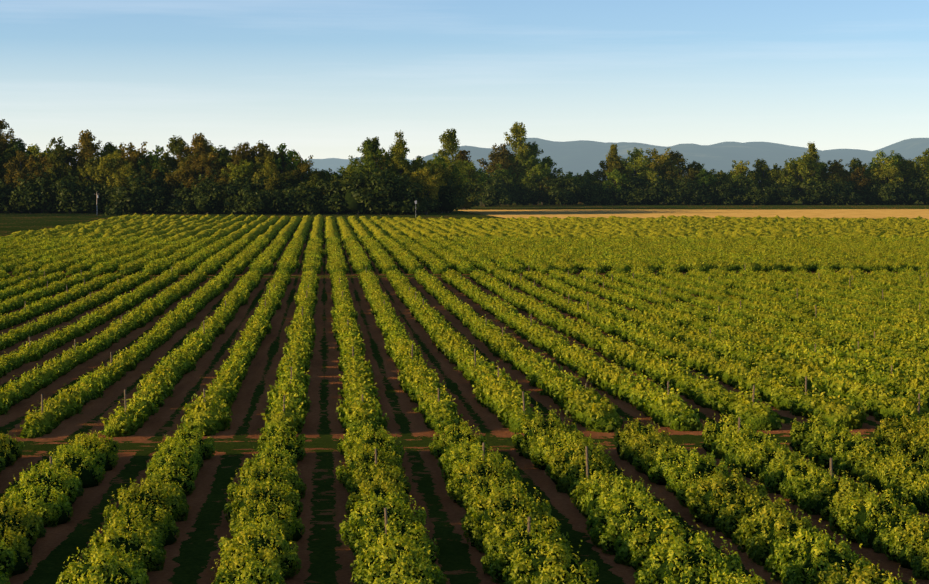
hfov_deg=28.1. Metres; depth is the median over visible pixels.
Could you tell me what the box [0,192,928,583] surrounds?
ground
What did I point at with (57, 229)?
berry row
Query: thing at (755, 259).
berry row
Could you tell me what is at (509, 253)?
berry row
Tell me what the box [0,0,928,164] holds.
sky
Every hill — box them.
[305,157,412,173]
[420,138,928,179]
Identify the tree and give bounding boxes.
[0,119,15,181]
[0,136,23,212]
[0,138,39,212]
[3,150,36,212]
[11,143,60,212]
[22,155,57,212]
[30,154,73,212]
[38,136,80,212]
[59,154,77,174]
[74,129,101,185]
[74,162,107,212]
[77,143,99,180]
[83,141,126,186]
[97,146,129,168]
[97,150,137,188]
[111,142,162,176]
[112,168,165,213]
[132,165,165,213]
[135,145,177,212]
[157,135,198,212]
[163,157,204,193]
[175,140,223,180]
[185,156,221,213]
[189,133,212,213]
[208,145,243,174]
[211,164,246,185]
[221,158,258,213]
[223,142,277,175]
[247,156,285,213]
[251,140,287,213]
[254,164,296,193]
[265,143,304,179]
[284,155,321,213]
[287,150,315,174]
[298,173,321,198]
[319,168,342,182]
[330,164,355,182]
[348,137,399,213]
[356,136,384,176]
[382,144,406,180]
[389,130,416,179]
[397,155,441,186]
[408,166,446,214]
[420,161,440,212]
[425,154,460,185]
[432,157,469,186]
[432,162,462,212]
[433,128,465,176]
[443,155,465,181]
[453,149,474,208]
[454,159,486,209]
[466,164,482,187]
[476,168,487,191]
[477,143,525,204]
[491,164,519,204]
[503,122,530,204]
[507,142,550,204]
[516,154,551,204]
[532,156,562,203]
[537,177,555,204]
[566,173,582,188]
[579,169,598,181]
[592,158,628,185]
[600,168,630,204]
[603,143,625,181]
[618,147,652,204]
[632,148,680,204]
[644,171,663,204]
[658,150,700,204]
[686,164,715,180]
[694,168,718,204]
[708,173,729,204]
[714,170,730,184]
[723,160,756,204]
[730,173,749,204]
[746,164,771,183]
[747,158,780,187]
[766,159,806,188]
[780,152,823,204]
[798,157,823,180]
[799,143,819,204]
[803,159,829,171]
[818,159,851,181]
[827,172,846,188]
[840,158,876,204]
[843,167,871,204]
[864,150,902,184]
[865,159,903,204]
[885,158,919,204]
[890,153,913,186]
[903,148,928,187]
[916,171,928,193]
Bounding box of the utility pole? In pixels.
[94,192,98,214]
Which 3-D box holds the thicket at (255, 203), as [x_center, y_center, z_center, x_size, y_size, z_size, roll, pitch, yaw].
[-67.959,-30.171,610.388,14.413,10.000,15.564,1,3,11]
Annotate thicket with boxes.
[0,177,17,210]
[1,171,55,213]
[4,182,40,212]
[6,179,52,213]
[7,183,46,213]
[44,188,62,212]
[45,170,69,210]
[49,171,99,213]
[57,187,102,213]
[83,183,109,212]
[101,183,128,213]
[103,185,143,213]
[108,185,153,213]
[138,179,176,213]
[158,186,174,213]
[165,179,206,213]
[166,168,207,213]
[168,187,196,213]
[175,186,219,213]
[180,175,224,213]
[198,169,229,213]
[216,185,236,213]
[220,178,269,213]
[220,179,243,213]
[237,185,275,213]
[239,175,269,212]
[252,170,282,213]
[261,187,300,213]
[265,190,282,213]
[276,180,312,213]
[280,171,308,192]
[283,194,302,213]
[289,184,334,214]
[308,183,342,213]
[315,178,347,213]
[319,179,355,214]
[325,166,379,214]
[328,176,365,213]
[343,206,373,213]
[353,185,398,214]
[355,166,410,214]
[371,169,397,214]
[388,181,437,214]
[397,187,431,214]
[405,180,441,213]
[428,187,464,212]
[430,178,470,212]
[458,177,485,209]
[466,190,479,208]
[479,172,513,206]
[480,184,510,206]
[500,181,521,204]
[511,185,532,204]
[523,181,543,204]
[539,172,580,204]
[539,188,551,204]
[540,176,573,205]
[564,190,581,204]
[571,180,597,204]
[578,178,607,204]
[596,186,621,204]
[610,181,624,204]
[614,174,645,204]
[626,173,649,204]
[627,188,655,204]
[642,174,668,204]
[661,183,686,204]
[662,178,676,203]
[666,182,685,204]
[673,177,712,204]
[692,183,719,204]
[707,185,720,204]
[715,178,744,204]
[715,181,741,204]
[732,174,759,204]
[750,184,778,204]
[754,179,776,204]
[764,182,801,203]
[766,182,794,204]
[768,185,796,204]
[798,179,838,204]
[799,175,827,203]
[819,178,849,204]
[822,187,829,204]
[833,180,866,204]
[843,175,867,204]
[855,185,872,204]
[859,182,889,204]
[863,183,885,201]
[867,181,904,204]
[887,180,917,204]
[891,180,920,204]
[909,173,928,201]
[916,188,928,204]
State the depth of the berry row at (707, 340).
107.34 m
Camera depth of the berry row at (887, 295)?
162.98 m
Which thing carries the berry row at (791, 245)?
on the ground
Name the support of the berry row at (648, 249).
on the ground
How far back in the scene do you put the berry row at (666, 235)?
334.88 m
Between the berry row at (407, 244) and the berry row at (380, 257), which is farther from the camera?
the berry row at (407, 244)
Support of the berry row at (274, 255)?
on the ground
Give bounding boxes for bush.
[104,206,123,214]
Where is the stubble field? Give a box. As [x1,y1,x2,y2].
[458,209,928,218]
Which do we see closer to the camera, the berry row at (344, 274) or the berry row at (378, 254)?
the berry row at (344, 274)
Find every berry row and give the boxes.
[0,234,19,238]
[0,245,8,252]
[0,256,10,263]
[0,261,17,272]
[0,263,8,271]
[0,270,12,280]
[0,276,17,287]
[0,285,13,301]
[0,296,22,310]
[0,300,10,316]
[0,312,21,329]
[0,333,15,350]
[0,351,24,372]
[0,363,7,377]
[0,384,22,414]
[0,430,24,469]
[0,456,4,472]
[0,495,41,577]
[0,499,46,546]
[0,539,15,583]
[1,241,16,249]
[1,248,15,256]
[1,284,26,295]
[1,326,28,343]
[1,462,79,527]
[2,253,17,261]
[7,248,20,254]
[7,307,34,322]
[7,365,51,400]
[9,237,23,242]
[9,251,26,259]
[9,259,25,266]
[10,274,27,284]
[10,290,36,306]
[11,265,33,275]
[12,230,33,234]
[12,256,32,262]
[14,239,30,247]
[15,230,36,238]
[15,340,47,363]
[16,246,27,252]
[16,278,38,290]
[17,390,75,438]
[17,459,83,503]
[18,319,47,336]
[19,268,41,279]
[21,249,34,256]
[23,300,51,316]
[24,238,36,245]
[24,242,39,249]
[24,252,42,260]
[24,261,41,271]
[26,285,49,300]
[28,248,41,253]
[30,276,46,288]
[31,237,41,243]
[31,358,70,383]
[32,257,50,265]
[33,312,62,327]
[34,228,52,234]
[34,231,53,238]
[34,249,51,257]
[35,240,52,245]
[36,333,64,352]
[37,263,60,275]
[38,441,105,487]
[39,273,57,285]
[39,296,60,311]
[40,254,58,263]
[41,240,59,249]
[42,238,57,243]
[42,249,57,256]
[42,285,57,296]
[43,235,55,240]
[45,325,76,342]
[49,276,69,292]
[49,292,71,305]
[50,226,65,232]
[50,270,67,280]
[51,231,65,235]
[51,247,64,254]
[51,382,92,416]
[52,234,69,237]
[52,261,68,271]
[52,345,86,371]
[53,257,74,266]
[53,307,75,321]
[54,254,65,260]
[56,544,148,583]
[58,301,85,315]
[59,249,75,258]
[59,287,80,301]
[60,237,75,243]
[60,245,72,251]
[60,248,78,255]
[61,242,77,249]
[62,226,76,230]
[62,231,80,233]
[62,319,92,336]
[63,276,77,287]
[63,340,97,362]
[65,261,85,275]
[66,246,84,253]
[68,232,86,237]
[68,241,83,248]
[68,253,83,262]
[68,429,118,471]
[70,274,86,284]
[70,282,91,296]
[71,253,87,260]
[71,259,92,271]
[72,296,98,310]
[73,223,89,227]
[73,370,112,399]
[76,250,92,258]
[77,226,94,232]
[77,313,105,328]
[77,544,149,583]
[78,244,90,252]
[78,268,96,280]
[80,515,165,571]
[81,237,93,243]
[81,255,100,265]
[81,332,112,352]
[82,242,98,248]
[82,279,101,292]
[83,291,108,304]
[85,224,101,227]
[85,231,104,238]
[86,247,102,255]
[87,253,106,262]
[87,308,113,320]
[87,358,125,385]
[90,261,114,275]
[91,275,108,288]
[94,227,106,231]
[94,287,116,300]
[96,239,110,246]
[98,221,111,225]
[98,246,107,253]
[98,252,113,260]
[98,301,123,316]
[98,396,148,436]
[101,273,115,283]
[101,321,127,343]
[102,232,121,237]
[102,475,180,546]
[103,236,119,244]
[103,250,117,258]
[103,281,124,295]
[104,228,115,233]
[105,260,118,270]
[105,271,121,280]
[106,349,140,371]
[107,247,125,256]
[107,257,124,267]
[109,294,135,311]
[109,313,139,334]
[110,220,121,223]
[113,224,129,227]
[114,226,123,232]
[114,278,132,292]
[115,255,132,263]
[116,228,133,235]
[117,262,141,275]
[117,290,141,305]
[119,245,134,252]
[119,340,151,361]
[120,309,148,327]
[121,233,139,238]
[121,246,129,254]
[121,251,137,260]
[122,238,137,244]
[122,274,139,287]
[122,381,164,415]
[125,259,144,269]
[126,220,139,225]
[126,250,141,259]
[126,287,148,300]
[127,235,140,242]
[129,273,145,283]
[130,226,140,232]
[130,241,144,249]
[131,249,146,256]
[133,305,156,321]
[134,256,148,263]
[135,270,149,280]
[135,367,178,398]
[136,331,164,351]
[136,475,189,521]
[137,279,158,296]
[138,239,150,245]
[138,254,153,262]
[139,244,154,251]
[139,297,165,316]
[140,231,152,239]
[141,227,157,231]
[141,258,166,275]
[142,224,155,227]
[143,217,152,221]
[143,276,164,291]
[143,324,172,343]
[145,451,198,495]
[146,249,164,258]
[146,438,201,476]
[148,243,161,251]
[149,275,168,288]
[150,230,162,235]
[150,241,162,246]
[153,234,169,238]
[153,258,170,270]
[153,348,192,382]
[154,224,164,230]
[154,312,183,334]
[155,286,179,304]
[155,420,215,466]
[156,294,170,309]
[157,273,173,283]
[158,247,173,256]
[159,254,177,262]
[160,229,170,233]
[160,244,176,252]
[160,268,179,281]
[161,220,171,223]
[161,235,175,243]
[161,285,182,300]
[162,258,174,264]
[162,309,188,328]
[166,224,177,229]
[166,229,178,236]
[167,240,184,248]
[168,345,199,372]
[169,242,180,250]
[169,252,187,261]
[169,253,182,262]
[170,220,183,224]
[170,261,191,274]
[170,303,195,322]
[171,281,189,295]
[173,248,190,257]
[174,233,187,240]
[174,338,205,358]
[175,278,193,291]
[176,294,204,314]
[178,227,191,230]
[179,231,194,235]
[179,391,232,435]
[181,274,199,288]
[182,237,192,243]
[182,243,198,253]
[182,260,194,270]
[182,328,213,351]
[183,257,198,268]
[186,253,202,266]
[186,270,205,283]
[187,222,197,229]
[187,241,203,247]
[188,234,204,239]
[188,252,207,262]
[188,268,207,280]
[189,229,199,234]
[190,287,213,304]
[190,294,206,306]
[193,248,210,259]
[194,225,207,230]
[194,239,209,245]
[195,260,216,274]
[196,247,212,256]
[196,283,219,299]
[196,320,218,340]
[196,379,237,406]
[197,229,212,237]
[197,245,214,254]
[198,215,210,220]
[198,235,212,244]
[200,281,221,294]
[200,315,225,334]
[202,234,214,243]
[204,223,213,228]
[204,244,218,254]
[205,254,223,268]
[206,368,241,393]
[207,260,219,270]
[207,274,226,291]
[208,251,227,264]
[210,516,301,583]
[211,235,222,241]
[211,240,225,248]
[211,251,229,262]
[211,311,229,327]
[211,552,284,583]
[212,275,229,287]
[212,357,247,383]
[213,228,228,237]
[213,250,231,260]
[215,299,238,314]
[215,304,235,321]
[216,248,234,259]
[217,222,229,227]
[218,238,229,245]
[218,269,236,279]
[218,273,232,282]
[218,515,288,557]
[220,260,243,274]
[221,244,237,256]
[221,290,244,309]
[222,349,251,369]
[223,227,231,233]
[223,245,240,253]
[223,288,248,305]
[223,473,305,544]
[225,257,245,270]
[226,232,239,240]
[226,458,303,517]
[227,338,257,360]
[228,224,241,229]
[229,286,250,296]
[231,242,243,251]
[232,253,251,266]
[233,221,243,226]
[233,230,244,237]
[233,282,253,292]
[234,239,248,246]
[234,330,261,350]
[236,278,256,288]
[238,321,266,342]
[239,273,258,287]
[240,223,254,229]
[240,233,256,243]
[241,227,250,232]
[241,247,257,259]
[241,249,255,259]
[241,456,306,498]
[243,245,261,254]
[243,246,259,255]
[243,271,260,283]
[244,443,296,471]
[246,266,263,278]
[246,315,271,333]
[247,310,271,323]
[248,261,270,274]
[249,227,263,234]
[249,238,264,248]
[250,257,273,271]
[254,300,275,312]
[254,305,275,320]
[255,237,267,246]
[255,239,265,248]
[256,223,268,231]
[256,252,276,261]
[257,234,272,243]
[257,252,274,264]
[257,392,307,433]
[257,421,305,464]
[258,250,277,261]
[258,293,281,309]
[261,246,280,256]
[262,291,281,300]
[264,232,275,238]
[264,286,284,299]
[266,218,275,224]
[266,227,279,233]
[266,277,286,290]
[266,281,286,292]
[267,224,282,229]
[267,230,277,236]
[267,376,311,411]
[268,241,283,250]
[268,243,282,253]
[271,271,291,284]
[272,275,287,285]
[273,231,289,241]
[273,267,290,276]
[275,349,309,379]
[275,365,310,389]
[276,261,295,274]
[277,255,299,268]
[277,259,296,268]
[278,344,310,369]
[279,227,293,235]
[282,252,298,261]
[283,224,295,230]
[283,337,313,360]
[284,248,298,261]
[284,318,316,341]
[285,242,301,255]
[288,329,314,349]
[289,216,301,221]
[291,234,307,242]
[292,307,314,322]
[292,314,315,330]
[293,229,307,238]
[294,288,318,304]
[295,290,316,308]
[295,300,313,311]
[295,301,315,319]
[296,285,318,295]
[297,224,309,230]
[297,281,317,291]
[300,222,311,228]
[301,266,317,277]
[301,272,319,283]
[301,275,317,283]
[301,279,318,290]
[302,253,322,266]
[302,259,321,273]
[303,245,324,257]
[303,257,320,264]
[303,259,320,269]
[304,246,322,257]
[304,250,322,260]
[307,237,323,246]
[307,239,322,247]
[308,229,323,237]
[308,233,323,242]
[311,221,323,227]
[311,223,323,230]
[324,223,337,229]
[324,231,340,241]
[324,244,343,254]
[325,226,338,231]
[325,237,341,243]
[325,240,341,247]
[326,245,343,257]
[326,255,345,267]
[326,258,347,267]
[326,261,349,274]
[327,251,344,262]
[330,269,345,280]
[330,274,348,287]
[331,272,346,280]
[331,278,348,290]
[331,285,351,299]
[331,302,358,319]
[331,314,360,331]
[332,282,348,294]
[332,290,350,303]
[332,320,362,339]
[333,295,352,308]
[334,299,353,308]
[334,310,353,320]
[335,328,362,350]
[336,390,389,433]
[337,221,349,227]
[337,347,364,371]
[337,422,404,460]
[338,365,374,396]
[339,335,365,356]
[339,354,374,382]
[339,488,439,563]
[340,227,354,235]
[341,230,355,238]
[341,233,358,242]
[341,377,380,402]
[343,236,356,244]
[343,240,361,249]
[345,442,405,476]
[346,246,365,256]
[348,252,371,265]
[348,492,400,524]
[351,256,370,266]
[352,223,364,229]
[352,258,369,268]
[352,260,372,274]
[353,226,369,235]
[357,229,370,235]
[357,231,374,242]
[358,269,374,279]
[358,271,375,283]
[359,235,372,243]
[360,273,378,287]
[362,278,379,291]
[363,241,382,250]
[363,281,382,294]
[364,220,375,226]
[365,289,389,304]
[366,242,380,253]
[366,286,381,294]
[368,225,378,230]
[369,246,384,255]
[369,249,389,260]
[369,294,389,307]
[371,298,391,314]
[372,228,387,237]
[373,250,387,261]
[373,252,393,264]
[374,303,396,317]
[375,234,389,241]
[375,256,392,268]
[375,309,395,326]
[378,258,398,274]
[378,310,403,333]
[381,238,399,247]
[381,317,409,340]
[382,223,395,230]
[384,241,401,249]
[384,328,409,347]
[385,335,421,359]
[386,243,406,254]
[386,266,401,279]
[388,230,405,236]
[389,271,402,283]
[391,233,406,239]
[391,274,409,286]
[392,275,409,290]
[392,337,424,369]
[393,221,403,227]
[394,235,411,242]
[394,251,415,261]
[395,284,415,298]
[396,225,409,229]
[396,283,412,291]
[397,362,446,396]
[398,253,417,267]
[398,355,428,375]
[399,288,424,302]
[400,227,411,232]
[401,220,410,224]
[401,258,423,269]
[403,240,416,249]
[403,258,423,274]
[404,291,424,309]
[405,229,414,236]
[406,243,423,251]
[407,231,423,241]
[408,294,429,312]
[409,246,425,255]
[409,377,452,412]
[410,223,421,230]
[410,303,439,316]
[414,236,428,242]
[414,246,428,257]
[414,268,427,279]
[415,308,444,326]
[416,247,431,260]
[416,271,430,284]
[418,238,435,245]
[419,251,436,262]
[420,228,434,236]
[420,273,438,285]
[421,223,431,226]
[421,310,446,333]
[422,254,437,265]
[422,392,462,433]
[423,278,442,291]
[425,233,443,238]
[425,256,442,264]
[425,258,449,269]
[426,281,443,295]
[427,241,439,249]
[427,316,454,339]
[428,245,443,252]
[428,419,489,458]
[429,235,445,241]
[430,225,440,231]
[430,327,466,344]
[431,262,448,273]
[433,286,449,298]
[434,246,446,257]
[435,229,446,235]
[436,236,446,244]
[436,290,453,304]
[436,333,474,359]
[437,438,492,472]
[438,247,453,259]
[440,239,454,248]
[441,225,450,228]
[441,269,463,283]
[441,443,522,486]
[442,294,459,309]
[443,232,460,239]
[443,239,455,249]
[443,253,460,264]
[445,226,456,231]
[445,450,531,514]
[446,300,469,314]
[447,257,459,267]
[448,243,462,250]
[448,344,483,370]
[449,275,466,286]
[450,244,465,252]
[450,255,469,270]
[452,229,462,234]
[453,274,470,289]
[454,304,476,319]
[455,245,466,254]
[456,237,473,245]
[457,248,479,258]
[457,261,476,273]
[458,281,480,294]
[459,233,475,238]
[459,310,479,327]
[460,227,473,233]
[460,240,472,246]
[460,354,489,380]
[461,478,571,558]
[462,252,474,260]
[463,240,474,248]
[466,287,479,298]
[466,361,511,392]
[467,223,480,229]
[467,252,485,264]
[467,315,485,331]
[467,485,539,520]
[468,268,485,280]
[469,235,482,242]
[471,244,481,251]
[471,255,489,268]
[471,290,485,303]
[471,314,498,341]
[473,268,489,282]
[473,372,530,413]
[474,227,484,231]
[475,231,489,237]
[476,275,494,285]
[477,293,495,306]
[478,247,496,254]
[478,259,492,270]
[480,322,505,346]
[481,249,495,257]
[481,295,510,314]
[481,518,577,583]
[482,224,495,230]
[482,230,492,234]
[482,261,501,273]
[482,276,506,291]
[487,241,502,249]
[487,251,505,259]
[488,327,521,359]
[489,236,502,242]
[490,231,506,238]
[490,243,505,251]
[490,253,512,264]
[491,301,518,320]
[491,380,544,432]
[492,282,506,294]
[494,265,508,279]
[496,226,512,228]
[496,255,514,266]
[497,246,516,253]
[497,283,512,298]
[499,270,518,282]
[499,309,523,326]
[500,241,516,246]
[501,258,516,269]
[503,247,519,257]
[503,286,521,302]
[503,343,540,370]
[504,228,514,232]
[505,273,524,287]
[506,233,526,237]
[506,241,523,247]
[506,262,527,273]
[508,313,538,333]
[509,292,533,308]
[510,250,528,259]
[511,225,521,228]
[511,236,523,242]
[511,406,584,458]
[513,229,528,234]
[513,244,526,249]
[515,240,528,245]
[516,252,534,262]
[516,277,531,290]
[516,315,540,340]
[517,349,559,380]
[518,298,546,314]
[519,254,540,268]
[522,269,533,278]
[523,232,538,238]
[523,241,537,248]
[523,248,541,255]
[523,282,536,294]
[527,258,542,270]
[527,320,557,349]
[528,216,540,220]
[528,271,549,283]
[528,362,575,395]
[530,223,542,227]
[530,229,548,234]
[530,250,548,258]
[530,302,556,319]
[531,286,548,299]
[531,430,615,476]
[533,234,547,238]
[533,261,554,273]
[536,246,552,251]
[538,250,558,261]
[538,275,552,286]
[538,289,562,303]
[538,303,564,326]
[540,225,553,229]
[540,241,552,246]
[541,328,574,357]
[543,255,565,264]
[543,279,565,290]
[544,233,560,238]
[544,237,554,242]
[545,241,557,249]
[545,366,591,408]
[546,229,559,233]
[548,218,559,221]
[548,248,559,254]
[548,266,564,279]
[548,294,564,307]
[549,238,563,244]
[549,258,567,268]
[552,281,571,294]
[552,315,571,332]
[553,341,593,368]
[554,224,570,230]
[557,232,572,237]
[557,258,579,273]
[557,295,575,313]
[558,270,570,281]
[559,251,575,261]
[560,218,570,222]
[561,246,580,254]
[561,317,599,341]
[562,224,574,227]
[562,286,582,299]
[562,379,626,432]
[564,231,579,233]
[564,243,580,248]
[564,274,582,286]
[566,239,582,243]
[567,225,583,229]
[567,229,582,232]
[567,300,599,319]
[569,254,589,264]
[570,219,582,222]
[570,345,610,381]
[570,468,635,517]
[571,222,583,225]
[572,232,594,239]
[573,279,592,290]
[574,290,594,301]
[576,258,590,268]
[578,251,591,257]
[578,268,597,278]
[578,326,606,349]
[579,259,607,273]
[580,246,592,251]
[581,223,593,229]
[581,229,598,232]
[582,305,607,324]
[583,247,601,253]
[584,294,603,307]
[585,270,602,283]
[586,238,597,243]
[586,253,600,260]
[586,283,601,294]
[587,241,603,248]
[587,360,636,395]
[589,233,610,239]
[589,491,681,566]
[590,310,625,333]
[591,227,604,232]
[593,251,603,255]
[593,254,612,262]
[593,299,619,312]
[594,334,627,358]
[595,221,610,224]
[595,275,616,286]
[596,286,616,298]
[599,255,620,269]
[601,250,613,257]
[604,229,620,235]
[604,238,617,242]
[604,250,621,259]
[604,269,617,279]
[605,225,617,228]
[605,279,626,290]
[606,247,623,254]
[607,221,621,225]
[607,232,627,237]
[607,243,618,249]
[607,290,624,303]
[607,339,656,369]
[608,238,624,244]
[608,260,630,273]
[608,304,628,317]
[609,216,621,219]
[609,319,634,338]
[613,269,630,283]
[614,253,634,262]
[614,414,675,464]
[616,249,630,256]
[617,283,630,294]
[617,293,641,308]
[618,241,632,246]
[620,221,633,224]
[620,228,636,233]
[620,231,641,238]
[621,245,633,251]
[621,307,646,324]
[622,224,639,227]
[622,321,667,346]
[623,251,636,258]
[623,255,643,268]
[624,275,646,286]
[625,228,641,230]
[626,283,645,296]
[627,266,652,277]
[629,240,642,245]
[629,351,680,380]
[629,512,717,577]
[630,252,651,259]
[631,258,656,272]
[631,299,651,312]
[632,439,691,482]
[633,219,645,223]
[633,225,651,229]
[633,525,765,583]
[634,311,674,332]
[635,247,647,255]
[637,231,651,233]
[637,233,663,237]
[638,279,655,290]
[639,253,653,262]
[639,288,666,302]
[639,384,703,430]
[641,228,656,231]
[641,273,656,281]
[642,331,685,358]
[643,247,652,251]
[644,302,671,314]
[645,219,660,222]
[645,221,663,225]
[646,248,665,257]
[647,254,668,269]
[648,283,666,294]
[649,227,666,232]
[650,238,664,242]
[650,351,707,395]
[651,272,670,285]
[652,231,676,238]
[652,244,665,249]
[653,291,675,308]
[654,253,669,260]
[654,319,680,339]
[656,267,679,278]
[658,259,683,272]
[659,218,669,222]
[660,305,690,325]
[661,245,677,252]
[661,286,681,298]
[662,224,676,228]
[663,255,678,261]
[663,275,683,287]
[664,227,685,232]
[666,248,679,258]
[666,337,712,369]
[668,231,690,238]
[668,246,683,253]
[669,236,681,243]
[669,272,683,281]
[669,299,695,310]
[670,324,712,347]
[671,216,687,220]
[671,254,688,264]
[672,220,689,225]
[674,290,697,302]
[675,470,728,512]
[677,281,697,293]
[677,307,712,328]
[679,247,698,251]
[679,249,694,255]
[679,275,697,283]
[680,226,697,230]
[681,256,711,272]
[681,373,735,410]
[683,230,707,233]
[684,252,704,260]
[685,268,701,276]
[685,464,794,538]
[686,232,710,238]
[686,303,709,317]
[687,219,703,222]
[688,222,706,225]
[688,251,707,255]
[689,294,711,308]
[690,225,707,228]
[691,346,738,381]
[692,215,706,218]
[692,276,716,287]
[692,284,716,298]
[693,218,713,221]
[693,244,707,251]
[694,329,736,356]
[695,268,714,278]
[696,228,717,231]
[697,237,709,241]
[697,250,715,259]
[700,257,713,264]
[700,319,724,337]
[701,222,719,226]
[701,568,774,583]
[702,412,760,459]
[703,247,715,252]
[703,249,720,255]
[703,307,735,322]
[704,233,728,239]
[705,258,735,272]
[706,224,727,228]
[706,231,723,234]
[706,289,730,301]
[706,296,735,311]
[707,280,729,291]
[708,268,729,276]
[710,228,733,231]
[710,253,728,261]
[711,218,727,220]
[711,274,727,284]
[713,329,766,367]
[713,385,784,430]
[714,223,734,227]
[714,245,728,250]
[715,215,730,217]
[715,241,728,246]
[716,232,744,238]
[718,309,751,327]
[718,317,752,339]
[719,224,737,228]
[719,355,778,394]
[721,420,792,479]
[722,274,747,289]
[723,249,739,254]
[723,255,742,268]
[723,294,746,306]
[724,251,742,257]
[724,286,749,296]
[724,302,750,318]
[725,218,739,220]
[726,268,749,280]
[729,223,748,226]
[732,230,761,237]
[732,246,748,252]
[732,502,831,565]
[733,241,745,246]
[733,251,752,261]
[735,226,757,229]
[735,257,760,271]
[736,250,755,255]
[739,269,754,274]
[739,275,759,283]
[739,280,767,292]
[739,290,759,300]
[739,323,780,354]
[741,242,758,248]
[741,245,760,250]
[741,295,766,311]
[742,221,766,227]
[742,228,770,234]
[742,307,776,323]
[744,250,759,258]
[744,318,785,337]
[746,349,788,375]
[747,249,760,255]
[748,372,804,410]
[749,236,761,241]
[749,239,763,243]
[749,256,766,262]
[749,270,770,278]
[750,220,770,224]
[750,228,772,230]
[754,246,771,253]
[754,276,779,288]
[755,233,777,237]
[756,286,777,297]
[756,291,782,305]
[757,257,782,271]
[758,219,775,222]
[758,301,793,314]
[759,253,771,257]
[759,255,774,261]
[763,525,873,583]
[764,249,786,256]
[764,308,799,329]
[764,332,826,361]
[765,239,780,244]
[766,226,787,230]
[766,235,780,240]
[766,274,787,283]
[767,232,796,238]
[767,268,783,277]
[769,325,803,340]
[770,281,792,292]
[771,254,783,259]
[772,224,793,226]
[772,229,795,233]
[772,256,786,265]
[774,290,796,301]
[775,244,789,250]
[776,221,794,224]
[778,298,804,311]
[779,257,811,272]
[782,270,805,279]
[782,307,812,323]
[783,232,811,238]
[783,243,796,248]
[783,250,802,255]
[783,253,804,259]
[784,220,808,223]
[784,239,801,242]
[785,277,809,287]
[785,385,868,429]
[786,226,806,231]
[786,247,799,251]
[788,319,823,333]
[789,285,812,296]
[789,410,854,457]
[791,245,806,250]
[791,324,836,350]
[793,269,812,276]
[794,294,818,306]
[795,255,815,264]
[796,273,820,282]
[797,241,815,249]
[798,219,819,221]
[798,230,829,238]
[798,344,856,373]
[799,279,825,289]
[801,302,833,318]
[802,244,816,250]
[803,225,823,228]
[803,228,825,231]
[804,254,825,262]
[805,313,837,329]
[806,288,833,302]
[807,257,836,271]
[809,248,825,254]
[809,271,828,277]
[811,227,836,230]
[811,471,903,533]
[813,251,834,260]
[813,277,837,286]
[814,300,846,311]
[815,230,845,237]
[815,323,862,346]
[817,266,836,275]
[818,228,848,233]
[819,285,844,295]
[820,256,843,263]
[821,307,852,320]
[823,274,846,284]
[825,227,851,231]
[826,290,854,305]
[827,219,854,224]
[827,247,846,255]
[829,254,852,261]
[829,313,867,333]
[830,238,846,243]
[830,279,854,291]
[831,225,852,229]
[831,232,858,238]
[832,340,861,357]
[833,250,854,258]
[833,259,859,270]
[834,268,860,280]
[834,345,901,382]
[836,242,853,248]
[837,219,859,221]
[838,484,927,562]
[839,234,858,239]
[839,248,854,253]
[839,289,866,299]
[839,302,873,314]
[840,267,863,275]
[842,278,867,287]
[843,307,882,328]
[844,257,867,265]
[845,233,879,237]
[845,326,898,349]
[846,227,862,231]
[846,251,867,258]
[847,242,858,246]
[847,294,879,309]
[850,285,879,294]
[852,230,883,233]
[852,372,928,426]
[853,255,868,261]
[854,274,879,284]
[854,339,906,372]
[857,217,880,221]
[857,235,871,239]
[857,243,871,248]
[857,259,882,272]
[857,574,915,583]
[860,290,889,305]
[861,271,880,278]
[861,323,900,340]
[863,226,889,228]
[863,250,885,256]
[863,282,888,292]
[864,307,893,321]
[865,232,896,238]
[867,221,894,224]
[867,235,880,241]
[867,257,886,265]
[869,230,897,232]
[869,252,893,260]
[871,241,886,245]
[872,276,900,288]
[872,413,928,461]
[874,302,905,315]
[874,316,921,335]
[875,242,889,248]
[875,268,893,275]
[875,290,895,300]
[876,218,896,221]
[877,222,903,226]
[877,248,895,253]
[878,271,900,281]
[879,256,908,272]
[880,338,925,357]
[881,221,910,224]
[883,245,900,250]
[883,252,900,259]
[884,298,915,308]
[885,230,914,234]
[885,250,904,257]
[885,284,915,295]
[888,240,905,244]
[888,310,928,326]
[890,227,924,230]
[891,271,910,277]
[892,248,916,254]
[893,257,908,264]
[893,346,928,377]
[894,232,927,239]
[894,289,925,306]
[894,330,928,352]
[895,242,912,248]
[896,281,924,289]
[897,234,912,238]
[897,266,923,275]
[897,276,923,284]
[899,217,917,220]
[899,255,920,261]
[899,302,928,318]
[904,224,927,227]
[904,241,921,245]
[904,253,923,259]
[904,289,928,298]
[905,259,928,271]
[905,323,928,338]
[906,247,925,251]
[907,221,928,224]
[907,250,927,257]
[908,274,928,281]
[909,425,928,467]
[910,231,928,237]
[912,239,928,244]
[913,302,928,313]
[915,286,928,292]
[916,216,928,220]
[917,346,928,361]
[918,272,928,277]
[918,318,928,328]
[920,265,928,273]
[920,279,928,287]
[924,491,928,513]
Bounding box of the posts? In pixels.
[24,266,926,534]
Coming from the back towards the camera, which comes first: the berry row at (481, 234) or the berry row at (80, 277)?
the berry row at (481, 234)
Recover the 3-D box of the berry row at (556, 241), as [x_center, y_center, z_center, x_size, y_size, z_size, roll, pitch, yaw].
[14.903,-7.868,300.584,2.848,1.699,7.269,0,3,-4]
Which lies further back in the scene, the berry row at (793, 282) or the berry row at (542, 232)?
the berry row at (542, 232)

